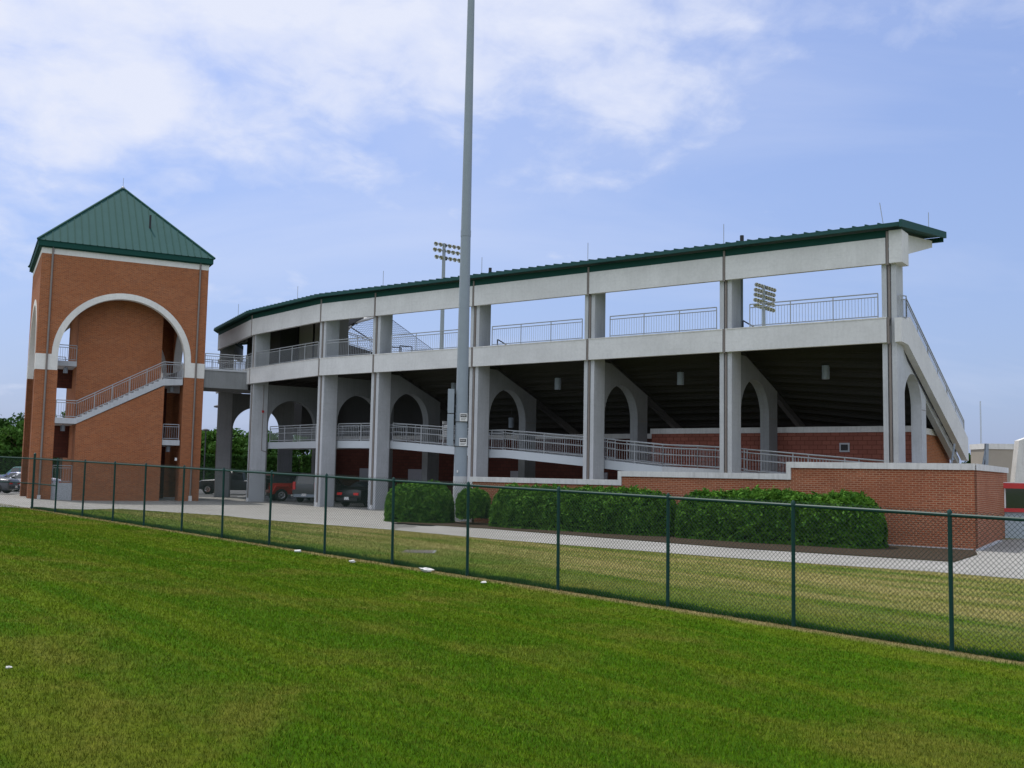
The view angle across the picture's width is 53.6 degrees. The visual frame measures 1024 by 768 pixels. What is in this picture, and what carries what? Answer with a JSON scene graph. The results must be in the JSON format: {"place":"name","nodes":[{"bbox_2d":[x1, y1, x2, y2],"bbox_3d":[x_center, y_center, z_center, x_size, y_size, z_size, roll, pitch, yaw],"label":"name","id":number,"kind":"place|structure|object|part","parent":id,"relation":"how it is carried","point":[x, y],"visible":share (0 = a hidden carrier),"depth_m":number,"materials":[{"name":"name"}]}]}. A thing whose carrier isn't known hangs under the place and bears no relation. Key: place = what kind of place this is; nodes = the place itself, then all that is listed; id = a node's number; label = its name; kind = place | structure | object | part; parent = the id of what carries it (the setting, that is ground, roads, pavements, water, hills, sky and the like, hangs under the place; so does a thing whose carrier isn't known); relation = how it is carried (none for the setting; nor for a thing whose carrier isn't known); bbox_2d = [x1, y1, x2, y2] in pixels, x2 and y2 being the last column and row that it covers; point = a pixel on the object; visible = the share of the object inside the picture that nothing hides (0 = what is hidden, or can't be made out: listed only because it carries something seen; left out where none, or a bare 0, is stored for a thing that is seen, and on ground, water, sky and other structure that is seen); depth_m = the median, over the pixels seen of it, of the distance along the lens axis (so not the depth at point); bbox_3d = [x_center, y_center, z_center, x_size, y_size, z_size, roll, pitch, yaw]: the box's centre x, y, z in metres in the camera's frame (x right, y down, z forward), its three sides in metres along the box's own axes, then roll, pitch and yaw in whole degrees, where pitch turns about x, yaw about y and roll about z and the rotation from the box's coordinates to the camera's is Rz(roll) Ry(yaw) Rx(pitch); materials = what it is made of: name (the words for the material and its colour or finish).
{"place":"outdoors","nodes":[
{"label":"outdoors","id":0,"kind":"place"},
{"bbox_2d":[0,489,304,498],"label":"parking lot","id":1,"kind":"structure","parent":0,"point":[201,495],"depth_m":76.26,"materials":[{"name":"grey asphalt"}]},
{"bbox_2d":[2,472,20,477],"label":"parked car","id":2,"kind":"object","parent":1,"relation":"on","point":[12,474],"visible":0.07,"depth_m":76.52,"materials":[{"name":"silver paint"}]},
{"bbox_2d":[3,467,20,474],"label":"parked car","id":3,"kind":"object","parent":1,"relation":"on","point":[17,470],"visible":0.05,"depth_m":88.43,"materials":[{"name":"grey paint"}]},
{"bbox_2d":[10,473,60,490],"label":"parked car","id":4,"kind":"object","parent":1,"relation":"on","point":[17,475],"visible":0.03,"depth_m":75.48,"materials":[{"name":"grey paint"}]},
{"bbox_2d":[202,429,208,478],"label":"street lamp","id":5,"kind":"object","parent":1,"relation":"on","point":[205,430],"visible":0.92,"depth_m":95.69,"materials":[{"name":"metal"}]},
{"bbox_2d":[199,472,246,493],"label":"parked pickup","id":6,"kind":"object","parent":1,"relation":"on","point":[232,481],"visible":0.2,"depth_m":78.52,"materials":[{"name":"grey metal"}]},
{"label":"window","id":7,"kind":"part","parent":6,"relation":"part of","materials":[{"name":"black glass"}]},
{"bbox_2d":[293,332,372,435],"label":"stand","id":8,"kind":"object","parent":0,"point":[297,413],"visible":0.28,"depth_m":84.13,"materials":[{"name":"metal"}]},
{"bbox_2d":[0,504,1023,767],"bbox_3d":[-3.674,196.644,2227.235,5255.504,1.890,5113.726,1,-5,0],"label":"ground","id":9,"kind":"structure","parent":0,"point":[116,689],"depth_m":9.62,"materials":[{"name":"green plant"}]},
{"bbox_2d":[0,417,13,439],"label":"tree","id":10,"kind":"object","parent":9,"relation":"on","point":[4,422],"visible":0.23,"depth_m":117.31,"materials":[{"name":"green plant"}]},
{"bbox_2d":[0,420,23,450],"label":"tree","id":11,"kind":"object","parent":9,"relation":"on","point":[11,439],"visible":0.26,"depth_m":108.81,"materials":[{"name":"green plant"}]},
{"bbox_2d":[9,412,24,429],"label":"tree","id":12,"kind":"object","parent":9,"relation":"on","point":[20,417],"visible":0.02,"depth_m":121.77,"materials":[{"name":"green plant"}]},
{"bbox_2d":[0,449,59,477],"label":"hedge","id":13,"kind":"object","parent":9,"relation":"on","point":[9,453],"visible":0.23,"depth_m":104.55,"materials":[{"name":"green plant"}]},
{"bbox_2d":[56,411,64,477],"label":"tree","id":14,"kind":"object","parent":9,"relation":"on","point":[60,472],"visible":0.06,"depth_m":99.49,"materials":[{"name":"green plant"}]},
{"bbox_2d":[20,178,215,500],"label":"stair tower","id":15,"kind":"structure","parent":9,"relation":"on","point":[120,283],"depth_m":61.43,"materials":[{"name":"orange brick"}]},
{"bbox_2d":[60,425,64,430],"bbox_3d":[-26.410,2.462,59.588,0.260,0.600,0.260,1,-5,0],"label":"pendant lamp","id":16,"kind":"object","parent":15,"relation":"hanging from","point":[62,427],"visible":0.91,"depth_m":59.48,"materials":[{"name":"metal"}]},
{"bbox_2d":[63,367,67,372],"bbox_3d":[-26.775,-0.953,60.794,0.260,0.600,0.260,1,-5,0],"label":"pendant lamp","id":17,"kind":"object","parent":15,"relation":"hanging from","point":[65,369],"visible":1,"depth_m":60.69,"materials":[{"name":"metal"}]},
{"bbox_2d":[201,429,216,454],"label":"tree","id":18,"kind":"object","parent":9,"relation":"on","point":[210,442],"visible":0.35,"depth_m":116.48,"materials":[{"name":"green plant"}]},
{"bbox_2d":[211,428,246,454],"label":"tree","id":19,"kind":"object","parent":9,"relation":"on","point":[237,443],"visible":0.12,"depth_m":121.16,"materials":[{"name":"green plant"}]},
{"bbox_2d":[199,453,300,480],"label":"hedge","id":20,"kind":"object","parent":9,"relation":"on","point":[238,461],"visible":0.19,"depth_m":104.55,"materials":[{"name":"green plant"}]},
{"bbox_2d":[232,428,271,453],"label":"tree","id":21,"kind":"object","parent":9,"relation":"on","point":[239,434],"visible":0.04,"depth_m":124.42,"materials":[{"name":"green plant"}]},
{"bbox_2d":[243,432,301,456],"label":"tree","id":22,"kind":"object","parent":9,"relation":"on","point":[274,452],"visible":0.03,"depth_m":117.24,"materials":[{"name":"green plant"}]},
{"bbox_2d":[295,435,311,471],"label":"tree","id":23,"kind":"object","parent":9,"relation":"on","point":[305,451],"visible":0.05,"depth_m":121.83,"materials":[{"name":"green plant"}]},
{"bbox_2d":[301,455,311,472],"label":"hedge","id":24,"kind":"object","parent":9,"relation":"on","point":[306,460],"visible":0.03,"depth_m":104.56,"materials":[{"name":"green plant"}]},
{"bbox_2d":[403,550,435,552],"bbox_3d":[-2.337,4.211,25.368,0.840,0.064,0.840,1,-5,0],"label":"drain grate","id":25,"kind":"object","parent":9,"relation":"on","point":[421,551],"visible":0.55,"depth_m":25.20,"materials":[{"name":"metal"}]},
{"bbox_2d":[419,567,433,572],"bbox_3d":[-1.750,3.812,20.756,0.340,0.121,0.172,1,-5,0],"label":"crumpled bag","id":26,"kind":"object","parent":9,"relation":"on","point":[426,569],"visible":0.97,"depth_m":20.72,"materials":[{"name":"plastic"}]},
{"bbox_2d":[433,242,459,347],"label":"floodlight mast","id":27,"kind":"object","parent":9,"relation":"on","point":[443,257],"visible":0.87,"depth_m":149.90,"materials":[{"name":"metal"}]},
{"bbox_2d":[0,453,1023,660],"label":"chain link fence","id":28,"kind":"object","parent":9,"relation":"on","point":[949,514],"visible":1,"depth_m":18.30,"materials":[{"name":"green metal"}]},
{"bbox_2d":[213,203,968,508],"bbox_3d":[-1.824,0.605,59.365,17.177,13.375,58.124,6,-7,-43],"label":"grandstand","id":29,"kind":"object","parent":9,"relation":"on","point":[755,398],"visible":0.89,"depth_m":49.03,"materials":[{"name":"grey concrete"}]},
{"bbox_2d":[203,353,250,393],"bbox_3d":[-17.872,-0.625,65.484,4.570,2.155,3.360,4,-6,-28],"label":"footbridge","id":30,"kind":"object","parent":29,"relation":"attached to","point":[223,379],"visible":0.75,"depth_m":63.69,"materials":[{"name":"concrete"}]},
{"bbox_2d":[348,317,432,353],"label":"backstop net","id":31,"kind":"object","parent":29,"relation":"hanging from","point":[353,322],"visible":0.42,"depth_m":79.89,"materials":[{"name":"white paint"}]},
{"bbox_2d":[442,421,454,445],"bbox_3d":[-3.349,2.665,54.108,0.634,1.362,0.475,-3,-6,36],"label":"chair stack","id":32,"kind":"object","parent":29,"relation":"on","point":[444,423],"visible":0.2,"depth_m":54.15,"materials":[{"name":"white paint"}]},
{"bbox_2d":[451,383,455,391],"bbox_3d":[-3.164,0.153,55.234,0.320,0.745,0.320,1,-5,0],"label":"pendant lamp","id":33,"kind":"object","parent":29,"relation":"hanging from","point":[453,385],"visible":0.5,"depth_m":55.09,"materials":[{"name":"metal"}]},
{"bbox_2d":[508,408,513,427],"bbox_3d":[-0.034,1.924,57.248,0.320,1.105,0.320,1,-5,0],"label":"pendant lamp","id":34,"kind":"object","parent":29,"relation":"hanging from","point":[511,422],"visible":1,"depth_m":57.10,"materials":[{"name":"metal"}]},
{"bbox_2d":[555,378,560,389],"bbox_3d":[2.320,-0.090,51.288,0.320,0.745,0.320,1,-5,0],"label":"pendant lamp","id":35,"kind":"object","parent":29,"relation":"hanging from","point":[557,383],"visible":1,"depth_m":51.15,"materials":[{"name":"metal"}]},
{"bbox_2d":[677,369,683,384],"bbox_3d":[7.868,-0.335,47.296,0.320,0.745,0.320,1,-5,0],"label":"pendant lamp","id":36,"kind":"object","parent":29,"relation":"hanging from","point":[680,377],"visible":1,"depth_m":47.16,"materials":[{"name":"metal"}]},
{"bbox_2d":[822,365,829,378],"bbox_3d":[13.409,-0.581,43.309,0.320,0.745,0.320,1,-5,0],"label":"pendant lamp","id":37,"kind":"object","parent":29,"relation":"hanging from","point":[825,371],"visible":1,"depth_m":43.17,"materials":[{"name":"metal"}]},
{"bbox_2d":[951,444,955,462],"bbox_3d":[18.194,3.168,41.913,0.337,1.412,0.080,1,-5,0],"label":"steel brace","id":38,"kind":"object","parent":29,"relation":"attached to","point":[952,458],"visible":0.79,"depth_m":41.91,"materials":[{"name":"grey metal"}]},
{"bbox_2d":[394,521,976,560],"bbox_3d":[4.413,5.207,34.809,21.577,0.001,5.723,-3,-6,36],"label":"planting bed","id":39,"kind":"object","parent":9,"relation":"on","point":[915,555],"visible":0.43,"depth_m":30.56,"materials":[{"name":"brown soil"}]},
{"bbox_2d":[383,479,454,522],"bbox_3d":[-3.824,4.865,41.875,3.103,1.873,2.127,-1,-5,23],"label":"hedge","id":40,"kind":"object","parent":39,"relation":"on","point":[422,504],"visible":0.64,"depth_m":41.05,"materials":[{"name":"green plant"}]},
{"bbox_2d":[455,487,490,523],"bbox_3d":[-1.554,4.930,40.771,1.547,1.633,1.512,1,-5,0],"label":"shrub","id":41,"kind":"object","parent":39,"relation":"on","point":[474,508],"visible":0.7,"depth_m":40.33,"materials":[{"name":"green plant"}]},
{"bbox_2d":[488,482,676,535],"bbox_3d":[2.507,4.599,37.451,8.113,1.866,2.349,-3,-6,37],"label":"hedge","id":42,"kind":"object","parent":39,"relation":"on","point":[630,489],"visible":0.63,"depth_m":36.37,"materials":[{"name":"green plant"}]},
{"bbox_2d":[673,484,888,548],"bbox_3d":[8.541,4.255,32.884,7.097,1.980,2.579,-2,-6,34],"label":"hedge","id":43,"kind":"object","parent":39,"relation":"on","point":[842,497],"visible":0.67,"depth_m":31.88,"materials":[{"name":"green plant"}]},
{"bbox_2d":[753,283,775,325],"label":"floodlight mast","id":44,"kind":"object","parent":9,"relation":"on","point":[762,291],"visible":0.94,"depth_m":151.47,"materials":[{"name":"metal"}]},
{"bbox_2d":[980,413,981,443],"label":"radio mast","id":45,"kind":"object","parent":9,"relation":"on","point":[980,430],"visible":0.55,"depth_m":620.22,"materials":[{"name":"metal"}]},
{"bbox_2d":[1010,438,1023,481],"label":"stair cheek wall","id":46,"kind":"structure","parent":9,"relation":"on","point":[1017,472],"depth_m":43.94,"materials":[{"name":"concrete"}]},
{"bbox_2d":[0,493,1023,578],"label":"pavement","id":47,"kind":"structure","parent":0,"point":[997,564],"depth_m":33.76,"materials":[{"name":"concrete"}]},
{"bbox_2d":[0,475,19,492],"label":"parked car","id":48,"kind":"object","parent":47,"relation":"on","point":[6,487],"visible":0.71,"depth_m":68.22,"materials":[{"name":"silver metal"}]},
{"bbox_2d":[265,472,313,500],"bbox_3d":[-13.986,6.596,65.176,4.020,1.864,2.000,4,-6,-28],"label":"parked jeep","id":49,"kind":"object","parent":47,"relation":"on","point":[286,483],"visible":0.31,"depth_m":64.06,"materials":[{"name":"red paint"}]},
{"bbox_3d":[-14.550,5.951,64.074,1.000,0.571,0.059,4,-6,-28],"label":"window","id":50,"kind":"part","parent":49,"relation":"part of","materials":[{"name":"black glass"}]},
{"bbox_2d":[292,473,349,501],"bbox_3d":[-12.079,6.627,64.853,2.240,1.816,4.915,-1,-5,18],"label":"parked suv","id":51,"kind":"object","parent":47,"relation":"on","point":[307,483],"visible":0.18,"depth_m":62.75,"materials":[{"name":"grey paint"}]},
{"bbox_3d":[-12.763,5.951,62.759,1.160,0.460,0.177,-1,-5,18],"label":"rear window","id":52,"kind":"part","parent":51,"relation":"part of","materials":[{"name":"grey glass"}]},
{"bbox_2d":[336,481,391,505],"bbox_3d":[-8.156,6.359,58.833,2.140,1.447,4.745,-2,-6,28],"label":"parked car","id":53,"kind":"object","parent":47,"relation":"on","point":[354,493],"visible":0.27,"depth_m":56.93,"materials":[{"name":"black paint"}]},
{"bbox_2d":[446,0,474,520],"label":"light pole","id":54,"kind":"object","parent":47,"relation":"on","point":[460,440],"visible":0.91,"depth_m":43.90,"materials":[{"name":"metal"}]},
{"bbox_2d":[469,462,1008,550],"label":"garden wall","id":55,"kind":"structure","parent":47,"relation":"on","point":[964,488],"depth_m":32.84,"materials":[{"name":"red brick"}]},
{"bbox_2d":[982,444,988,464],"bbox_3d":[19.520,3.168,41.915,0.385,1.414,0.127,1,-5,0],"label":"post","id":56,"kind":"object","parent":55,"relation":"on","point":[985,461],"visible":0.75,"depth_m":41.88,"materials":[{"name":"grey metal"}]},
{"bbox_2d":[969,443,1013,481],"bbox_3d":[31.221,5.880,60.765,6.550,4.440,2.110,1,-5,0],"label":"block enclosure","id":57,"kind":"object","parent":47,"relation":"on","point":[1000,455],"visible":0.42,"depth_m":59.91,"materials":[{"name":"concrete"}]},
{"bbox_2d":[1003,482,1023,538],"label":"ticket booth","id":58,"kind":"object","parent":47,"relation":"on","point":[1014,498],"visible":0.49,"depth_m":37.93,"materials":[{"name":"red paint"}]},
{"bbox_2d":[1006,488,1023,507],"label":"window glass","id":59,"kind":"structure","parent":58,"relation":"in","point":[1014,497],"depth_m":38.10,"materials":[{"name":"grey"}]},
{"bbox_2d":[0,0,1023,462],"label":"sky","id":60,"kind":"structure","parent":0,"point":[309,147],"materials":[{"name":"blue"}]},
{"bbox_2d":[30,506,1023,661],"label":"long grass","id":61,"kind":"structure","parent":0,"point":[867,635],"depth_m":17.15,"materials":[{"name":"green plant"}]}
]}

